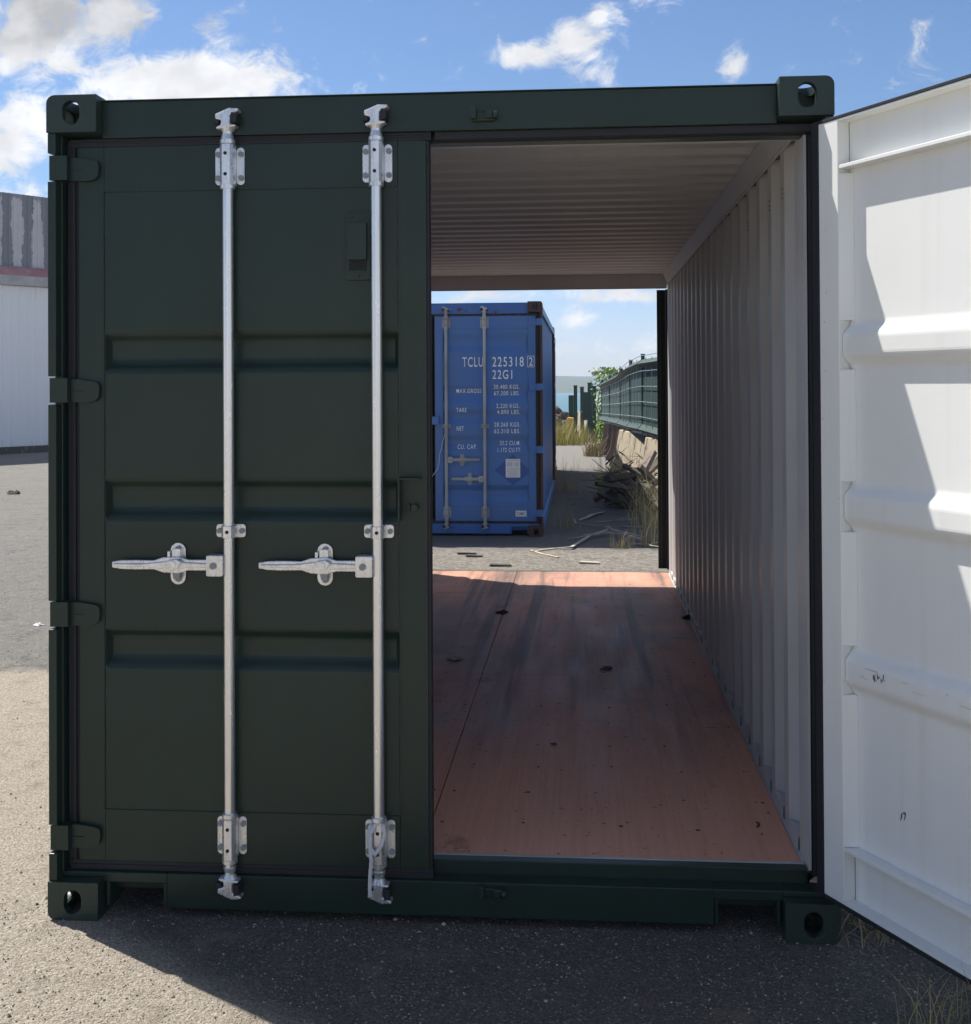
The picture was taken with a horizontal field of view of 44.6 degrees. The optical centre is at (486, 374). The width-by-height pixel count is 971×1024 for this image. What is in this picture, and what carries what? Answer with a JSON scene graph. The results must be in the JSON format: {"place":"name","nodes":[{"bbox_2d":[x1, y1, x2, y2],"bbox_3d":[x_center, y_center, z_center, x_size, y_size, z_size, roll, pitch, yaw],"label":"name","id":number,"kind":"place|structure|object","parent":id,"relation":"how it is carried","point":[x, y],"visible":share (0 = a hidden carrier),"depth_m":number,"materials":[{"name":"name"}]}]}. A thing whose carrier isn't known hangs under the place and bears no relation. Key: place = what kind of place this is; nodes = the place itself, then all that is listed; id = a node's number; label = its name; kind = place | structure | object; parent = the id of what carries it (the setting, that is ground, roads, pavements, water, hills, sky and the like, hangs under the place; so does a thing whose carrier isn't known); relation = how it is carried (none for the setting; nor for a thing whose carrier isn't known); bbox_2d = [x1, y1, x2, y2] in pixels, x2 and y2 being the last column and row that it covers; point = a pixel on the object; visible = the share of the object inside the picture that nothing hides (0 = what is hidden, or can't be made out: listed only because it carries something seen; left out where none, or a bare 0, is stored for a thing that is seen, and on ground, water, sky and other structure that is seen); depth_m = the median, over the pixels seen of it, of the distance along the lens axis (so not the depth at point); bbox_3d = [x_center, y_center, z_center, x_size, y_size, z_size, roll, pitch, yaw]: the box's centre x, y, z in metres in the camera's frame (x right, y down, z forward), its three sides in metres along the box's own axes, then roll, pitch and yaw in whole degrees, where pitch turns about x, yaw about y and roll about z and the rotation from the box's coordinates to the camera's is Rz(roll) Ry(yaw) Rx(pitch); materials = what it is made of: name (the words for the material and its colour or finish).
{"place":"outdoors","nodes":[
{"label":"outdoors","id":0,"kind":"place"},
{"bbox_2d":[0,192,54,453],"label":"warehouse","id":1,"kind":"structure","parent":0,"point":[24,390],"depth_m":30.19,"materials":[{"name":"white metal"}]},
{"bbox_2d":[0,426,970,1023],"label":"ground","id":2,"kind":"structure","parent":0,"point":[24,746],"depth_m":3.49,"materials":[{"name":"grey asphalt"}]},
{"bbox_2d":[7,490,19,493],"bbox_3d":[-7.413,1.844,18.585,0.212,0.064,0.180,0,-1,5],"label":"plastic scrap","id":3,"kind":"object","parent":2,"relation":"on","point":[13,492],"visible":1,"depth_m":18.54,"materials":[{"name":"white plastic"}]},
{"bbox_2d":[457,552,476,553],"bbox_3d":[-0.193,1.766,11.699,0.189,0.015,0.050,2,0,-1],"label":"flat board","id":4,"kind":"object","parent":2,"relation":"on","point":[466,553],"visible":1,"depth_m":11.68,"materials":[{"name":"grey wood"}]},
{"bbox_2d":[466,554,482,556],"bbox_3d":[-0.115,1.764,11.521,0.160,0.015,0.070,2,0,10],"label":"flat board","id":5,"kind":"object","parent":2,"relation":"on","point":[469,555],"visible":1,"depth_m":11.50,"materials":[{"name":"grey wood"}]},
{"bbox_2d":[0,568,969,1023],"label":"loose grit","id":6,"kind":"object","parent":2,"relation":"on","point":[434,960],"visible":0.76,"depth_m":3.38,"materials":[{"name":"grey gravel"}]},
{"bbox_2d":[431,301,554,536],"bbox_3d":[-0.354,0.521,16.129,2.438,2.591,6.062,0,-1,5],"label":"shipping container","id":7,"kind":"object","parent":2,"relation":"on","point":[493,417],"visible":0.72,"depth_m":13.13,"materials":[{"name":"metal"}]},
{"bbox_2d":[431,314,432,522],"bbox_3d":[-1.180,0.496,13.244,1.176,2.325,0.053,0,-1,5],"label":"door","id":8,"kind":"structure","parent":7,"relation":"in","point":[431,314],"depth_m":13.18,"materials":[{"name":"blue paint"}]},
{"bbox_2d":[433,307,543,529],"bbox_3d":[0.019,0.480,13.117,1.214,2.463,0.116,0,-1,5],"label":"door","id":9,"kind":"structure","parent":7,"relation":"in","point":[487,387],"depth_m":13.13,"materials":[{"name":"blue paint"}]},
{"bbox_2d":[490,563,511,566],"bbox_3d":[0.133,1.757,10.921,0.200,0.016,0.090,2,0,5],"label":"flat board","id":10,"kind":"object","parent":2,"relation":"on","point":[502,565],"visible":1,"depth_m":10.88,"materials":[{"name":"grey wood"}]},
{"bbox_2d":[46,74,970,984],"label":"shipping container","id":11,"kind":"object","parent":2,"relation":"on","point":[266,618],"visible":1,"depth_m":3.74,"materials":[{"name":"metal"}]},
{"bbox_2d":[49,104,433,903],"bbox_3d":[-0.774,0.399,3.722,1.214,2.463,0.132,0,-1,5],"label":"door","id":12,"kind":"structure","parent":11,"relation":"in","point":[247,389],"depth_m":3.74,"materials":[{"name":"green paint"}]},
{"bbox_2d":[446,655,462,660],"bbox_3d":[-0.176,1.541,6.434,0.099,0.023,0.055,0,-1,5],"label":"floor scrap","id":13,"kind":"object","parent":11,"relation":"on","point":[454,657],"visible":1,"depth_m":6.43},
{"bbox_2d":[495,610,507,613],"bbox_3d":[0.100,1.550,7.754,0.086,0.024,0.057,0,-1,5],"label":"floor scrap","id":14,"kind":"object","parent":11,"relation":"on","point":[501,611],"visible":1,"depth_m":7.74,"materials":[{"name":"black rubber"}]},
{"bbox_2d":[600,666,612,669],"bbox_3d":[0.624,1.536,6.203,0.072,0.019,0.040,0,-1,5],"label":"floor scrap","id":15,"kind":"object","parent":11,"relation":"on","point":[606,668],"visible":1,"depth_m":6.20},
{"bbox_2d":[810,876,816,882],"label":"dry leaf","id":16,"kind":"object","parent":11,"relation":"on","point":[814,879],"visible":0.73,"depth_m":3.59,"materials":[{"name":"brown plant"}]},
{"bbox_2d":[811,74,970,984],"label":"door","id":17,"kind":"structure","parent":11,"relation":"attached to","point":[891,178],"depth_m":3.27,"materials":[{"name":"white paint"}]},
{"bbox_2d":[530,550,558,557],"bbox_3d":[0.557,1.764,11.662,0.060,0.006,0.557,0,-1,-26],"label":"wood strip","id":18,"kind":"object","parent":2,"relation":"on","point":[544,554],"visible":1,"depth_m":11.60,"materials":[{"name":"beige wood"}]},
{"bbox_2d":[554,339,555,469],"bbox_3d":[0.028,0.571,21.868,2.438,2.591,4.898,0,-1,5],"label":"shipping container","id":19,"kind":"object","parent":2,"relation":"on","point":[555,413],"visible":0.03,"depth_m":23.07,"materials":[{"name":"metal"}]},
{"bbox_2d":[552,494,574,529],"bbox_3d":[0.920,1.581,13.791,0.340,0.414,0.395,0,-1,5],"label":"grass tuft","id":20,"kind":"object","parent":2,"relation":"on","point":[565,524],"visible":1,"depth_m":13.75,"materials":[{"name":"plant"}]},
{"bbox_2d":[531,529,607,551],"bbox_3d":[1.000,1.744,12.422,0.277,0.056,1.604,-1,-1,34],"label":"wood strip","id":21,"kind":"object","parent":2,"relation":"on","point":[581,540],"visible":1,"depth_m":12.22,"materials":[{"name":"beige wood"}]},
{"bbox_2d":[552,464,590,492],"bbox_3d":[1.318,1.532,18.491,0.786,0.594,0.614,0,-1,5],"label":"grass tuft","id":22,"kind":"object","parent":2,"relation":"on","point":[563,480],"visible":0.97,"depth_m":18.43,"materials":[{"name":"plant"}]},
{"bbox_2d":[556,418,592,445],"bbox_3d":[2.083,1.569,33.096,1.810,0.776,1.642,0,-1,5],"label":"grass tuft","id":23,"kind":"object","parent":2,"relation":"on","point":[563,438],"visible":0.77,"depth_m":32.84,"materials":[{"name":"plant"}]},
{"bbox_2d":[568,383,595,440],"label":"gate","id":24,"kind":"structure","parent":2,"relation":"on","point":[587,404],"depth_m":35.00,"materials":[{"name":"metal"}]},
{"bbox_2d":[577,410,598,437],"bbox_3d":[3.178,1.577,37.750,0.580,0.832,2.200,0,-1,-3],"label":"post","id":25,"kind":"object","parent":2,"relation":"on","point":[578,420],"visible":0.12,"depth_m":38.25,"materials":[{"name":"beige wood"}]},
{"bbox_2d":[579,561,599,563],"bbox_3d":[0.965,1.754,11.049,0.190,0.015,0.090,2,0,13],"label":"flat board","id":26,"kind":"object","parent":2,"relation":"on","point":[589,562],"visible":1,"depth_m":11.02,"materials":[{"name":"brown wood"}]},
{"bbox_2d":[573,519,606,526],"bbox_3d":[1.178,1.762,14.007,0.109,0.046,1.018,0,-1,-17],"label":"wood strip","id":27,"kind":"object","parent":2,"relation":"on","point":[587,524],"visible":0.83,"depth_m":14.00,"materials":[{"name":"wood"}]},
{"bbox_2d":[582,427,598,441],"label":"grass tuft","id":28,"kind":"object","parent":2,"relation":"on","point":[589,435],"visible":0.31,"depth_m":34.36,"materials":[{"name":"plant"}]},
{"bbox_2d":[578,511,603,519],"bbox_3d":[1.365,1.775,14.986,0.112,0.036,1.029,-1,-1,23],"label":"wood strip","id":29,"kind":"object","parent":2,"relation":"on","point":[590,515],"visible":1,"depth_m":14.74,"materials":[{"name":"wood"}]},
{"bbox_2d":[576,435,608,456],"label":"grass tuft","id":30,"kind":"object","parent":2,"relation":"on","point":[592,451],"visible":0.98,"depth_m":27.50,"materials":[{"name":"plant"}]},
{"bbox_2d":[569,528,620,539],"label":"dry twig","id":31,"kind":"object","parent":2,"relation":"on","point":[593,534],"visible":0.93,"depth_m":12.83,"materials":[{"name":"brown wood"}]},
{"bbox_2d":[586,366,620,443],"bbox_3d":[3.007,0.860,29.942,0.914,2.129,0.976,0,-1,-39],"label":"fence vine","id":32,"kind":"object","parent":2,"relation":"on","point":[600,426],"visible":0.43,"depth_m":29.94,"materials":[{"name":"green plant"}]},
{"bbox_2d":[599,423,608,450],"bbox_3d":[3.252,1.510,30.422,0.580,0.832,1.600,0,-1,14],"label":"concrete barrier","id":33,"kind":"object","parent":2,"relation":"on","point":[605,429],"visible":0.07,"depth_m":29.67,"materials":[{"name":"concrete"}]},
{"bbox_2d":[591,370,618,419],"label":"storage cabin","id":34,"kind":"object","parent":2,"relation":"on","point":[593,378],"visible":0.13,"depth_m":50.40,"materials":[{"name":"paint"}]},
{"bbox_2d":[602,424,612,454],"bbox_3d":[3.155,1.494,28.525,0.580,0.832,1.400,0,-1,14],"label":"concrete barrier","id":35,"kind":"object","parent":2,"relation":"on","point":[608,441],"visible":0.06,"depth_m":27.87,"materials":[{"name":"concrete"}]},
{"bbox_2d":[587,503,630,506],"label":"dry twig","id":36,"kind":"object","parent":2,"relation":"on","point":[605,506],"visible":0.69,"depth_m":16.11,"materials":[{"name":"brown wood"}]},
{"bbox_2d":[564,448,657,512],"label":"bark litter","id":37,"kind":"object","parent":2,"relation":"on","point":[613,473],"visible":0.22,"depth_m":16.93,"materials":[{"name":"brown wood"}]},
{"label":"timber piece","id":38,"kind":"object","parent":37,"relation":"on","visible":0},
{"bbox_2d":[604,472,639,482],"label":"timber piece","id":39,"kind":"object","parent":38,"relation":"on","point":[627,476],"visible":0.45,"depth_m":15.90,"materials":[{"name":"brown wood"}]},
{"bbox_2d":[641,456,657,480],"bbox_3d":[2.284,1.278,16.299,0.496,0.072,0.097,-41,51,-22],"label":"timber piece","id":40,"kind":"object","parent":38,"relation":"on","point":[655,464],"visible":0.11,"depth_m":16.27,"materials":[{"name":"brown wood"}]},
{"bbox_2d":[605,425,617,460],"bbox_3d":[3.065,1.477,26.676,0.580,0.832,1.500,0,-1,14],"label":"concrete barrier","id":41,"kind":"object","parent":2,"relation":"on","point":[611,451],"visible":0.15,"depth_m":25.97,"materials":[{"name":"concrete"}]},
{"bbox_2d":[584,533,639,538],"bbox_3d":[1.411,1.735,12.837,0.719,0.036,0.219,-1,-1,35],"label":"wood strip","id":42,"kind":"object","parent":2,"relation":"on","point":[618,533],"visible":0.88,"depth_m":12.80,"materials":[{"name":"wood"}]},
{"bbox_2d":[609,426,619,465],"bbox_3d":[2.953,1.461,24.779,0.580,0.832,1.500,0,-1,14],"label":"concrete barrier","id":43,"kind":"object","parent":2,"relation":"on","point":[610,462],"visible":0.15,"depth_m":24.09,"materials":[{"name":"brown concrete"}]},
{"bbox_2d":[590,448,642,493],"bbox_3d":[2.023,1.463,18.048,1.003,0.715,1.055,0,-1,5],"label":"grass tuft","id":44,"kind":"object","parent":2,"relation":"on","point":[613,466],"visible":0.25,"depth_m":18.09,"materials":[{"name":"green plant"}]},
{"bbox_2d":[597,489,638,508],"bbox_3d":[1.797,1.715,16.053,0.155,0.041,0.703,-24,33,-34],"label":"timber piece","id":45,"kind":"object","parent":2,"relation":"on","point":[610,497],"visible":0.52,"depth_m":16.09,"materials":[{"name":"wood"}]},
{"bbox_2d":[593,482,619,502],"bbox_3d":[1.667,1.612,16.301,0.431,0.060,0.190,-34,3,15],"label":"timber piece","id":46,"kind":"object","parent":45,"relation":"on","point":[596,498],"visible":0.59,"depth_m":16.24,"materials":[{"name":"wood"}]},
{"bbox_2d":[609,529,634,549],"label":"grass tuft","id":47,"kind":"object","parent":2,"relation":"on","point":[618,545],"visible":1,"depth_m":12.07,"materials":[{"name":"plant"}]},
{"bbox_2d":[607,526,638,535],"bbox_3d":[1.488,1.716,12.918,0.139,0.076,0.596,0,-1,-33],"label":"wood strip","id":48,"kind":"object","parent":2,"relation":"on","point":[621,531],"visible":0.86,"depth_m":12.91,"materials":[{"name":"wood"}]},
{"bbox_2d":[607,494,650,504],"bbox_3d":[1.914,1.665,15.801,0.611,0.032,0.098,-15,-16,18],"label":"timber piece","id":49,"kind":"object","parent":2,"relation":"on","point":[619,501],"visible":0.64,"depth_m":15.80,"materials":[{"name":"wood"}]},
{"bbox_2d":[610,482,635,496],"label":"timber piece","id":50,"kind":"object","parent":49,"relation":"on","point":[620,491],"visible":0.34,"depth_m":15.99,"materials":[{"name":"brown wood"}]},
{"bbox_2d":[623,475,638,491],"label":"timber piece","id":51,"kind":"object","parent":50,"relation":"on","point":[635,479],"visible":0.36,"depth_m":15.67,"materials":[{"name":"wood"}]},
{"bbox_2d":[622,463,647,480],"bbox_3d":[1.968,1.283,15.550,0.401,0.047,0.095,28,18,7],"label":"timber piece","id":52,"kind":"object","parent":51,"relation":"on","point":[629,468],"visible":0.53,"depth_m":15.52,"materials":[{"name":"wood"}]},
{"bbox_2d":[638,450,656,477],"bbox_3d":[2.129,1.196,15.798,0.172,0.058,0.532,-30,15,39],"label":"timber piece","id":53,"kind":"object","parent":51,"relation":"on","point":[649,460],"visible":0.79,"depth_m":15.82,"materials":[{"name":"brown wood"}]},
{"bbox_2d":[609,430,654,472],"bbox_3d":[2.703,1.427,20.827,0.580,0.832,2.900,0,-1,-4],"label":"concrete barrier","id":54,"kind":"object","parent":2,"relation":"on","point":[631,441],"visible":0.3,"depth_m":21.05,"materials":[{"name":"beige concrete"}]},
{"bbox_2d":[608,454,657,527],"bbox_3d":[2.066,1.323,14.112,1.540,0.925,1.684,-1,-1,29],"label":"grass tuft","id":55,"kind":"object","parent":2,"relation":"on","point":[641,509],"visible":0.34,"depth_m":14.05,"materials":[{"name":"plant"}]},
{"bbox_2d":[615,475,657,547],"bbox_3d":[1.827,1.382,12.252,0.899,0.776,0.858,0,-1,-35],"label":"grass tuft","id":56,"kind":"object","parent":2,"relation":"on","point":[650,526],"visible":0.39,"depth_m":12.23,"materials":[{"name":"plant"}]},
{"bbox_2d":[620,523,657,529],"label":"dry twig","id":57,"kind":"object","parent":2,"relation":"on","point":[636,526],"visible":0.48,"depth_m":13.77,"materials":[{"name":"brown wood"}]},
{"bbox_2d":[627,479,657,510],"bbox_3d":[2.053,1.593,15.549,0.614,0.078,0.179,45,8,-26],"label":"timber piece","id":58,"kind":"object","parent":2,"relation":"on","point":[631,483],"visible":0.56,"depth_m":15.45,"materials":[{"name":"brown wood"}]},
{"bbox_2d":[625,480,649,494],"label":"timber piece","id":59,"kind":"object","parent":58,"relation":"on","point":[630,491],"visible":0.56,"depth_m":15.30,"materials":[{"name":"wood"}]},
{"bbox_2d":[595,482,635,489],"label":"timber piece","id":60,"kind":"object","parent":59,"relation":"on","point":[610,485],"visible":0.91,"depth_m":15.22,"materials":[{"name":"wood"}]},
{"bbox_2d":[638,482,657,496],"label":"timber piece","id":61,"kind":"object","parent":58,"relation":"on","point":[643,484],"visible":0.49,"depth_m":15.33,"materials":[{"name":"wood"}]},
{"bbox_2d":[636,464,657,485],"bbox_3d":[2.078,1.295,15.299,0.098,0.060,0.438,3,-34,50],"label":"timber piece","id":62,"kind":"object","parent":61,"relation":"on","point":[643,473],"visible":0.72,"depth_m":15.25,"materials":[{"name":"wood"}]},
{"bbox_2d":[631,542,657,546],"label":"dry twig","id":63,"kind":"object","parent":2,"relation":"on","point":[646,544],"visible":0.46,"depth_m":12.12,"materials":[{"name":"brown wood"}]},
{"bbox_2d":[643,437,657,487],"bbox_3d":[2.845,1.398,17.791,0.580,0.832,2.600,0,-1,-8],"label":"concrete barrier","id":64,"kind":"object","parent":2,"relation":"on","point":[650,443],"visible":0.16,"depth_m":18.66,"materials":[{"name":"beige concrete"}]},
{"bbox_2d":[599,353,657,436],"bbox_3d":[2.813,0.368,21.200,0.787,1.435,14.608,0,-1,-3],"label":"fence","id":65,"kind":"object","parent":64,"relation":"on","point":[629,397],"visible":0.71,"depth_m":20.80,"materials":[{"name":"green metal"}]},
{"bbox_2d":[751,875,909,962],"bbox_3d":[1.136,1.615,3.629,0.993,0.162,0.826,-1,-1,23],"label":"grass tuft","id":66,"kind":"object","parent":2,"relation":"on","point":[866,930],"visible":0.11,"depth_m":3.55,"materials":[{"name":"plant"}]},
{"bbox_2d":[871,955,951,1023],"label":"grass tuft","id":67,"kind":"object","parent":2,"relation":"on","point":[916,1007],"visible":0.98,"depth_m":3.04,"materials":[{"name":"plant"}]},
{"bbox_2d":[906,964,970,1023],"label":"grass tuft","id":68,"kind":"object","parent":2,"relation":"on","point":[949,1013],"visible":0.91,"depth_m":3.04,"materials":[{"name":"plant"}]},
{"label":"boulder","id":69,"kind":"object","parent":2,"relation":"on","visible":0},
{"bbox_2d":[556,406,561,413],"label":"boulder","id":70,"kind":"object","parent":69,"relation":"on","point":[558,410],"visible":0.34,"depth_m":47.52,"materials":[{"name":"grey stone"}]},
{"bbox_2d":[0,0,970,375],"label":"sky","id":71,"kind":"structure","parent":0,"point":[873,51],"materials":[{"name":"blue"}]},
{"bbox_2d":[566,417,573,428],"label":"concrete block","id":72,"kind":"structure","parent":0,"point":[570,419],"depth_m":43.49,"materials":[{"name":"yellow paint"}]},
{"bbox_2d":[555,376,591,392],"bbox_3d":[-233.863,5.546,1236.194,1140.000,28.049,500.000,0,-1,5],"label":"hill","id":73,"kind":"structure","parent":0,"point":[564,384],"depth_m":1016.33,"materials":[{"name":"grey"}]},
{"bbox_2d":[556,393,597,424],"bbox_3d":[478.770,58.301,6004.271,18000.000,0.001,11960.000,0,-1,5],"label":"sea","id":74,"kind":"structure","parent":0,"point":[562,401],"depth_m":471.86,"materials":[{"name":"liquid"}]},
{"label":"boulder","id":75,"kind":"object","parent":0,"visible":0},
{"bbox_2d":[556,414,562,420],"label":"boulder","id":76,"kind":"object","parent":75,"relation":"on","point":[559,416],"visible":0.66,"depth_m":47.13,"materials":[{"name":"grey stone"}]},
{"bbox_2d":[560,412,568,419],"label":"boulder","id":77,"kind":"object","parent":76,"relation":"on","point":[565,415],"visible":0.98,"depth_m":47.26,"materials":[{"name":"grey stone"}]}
]}

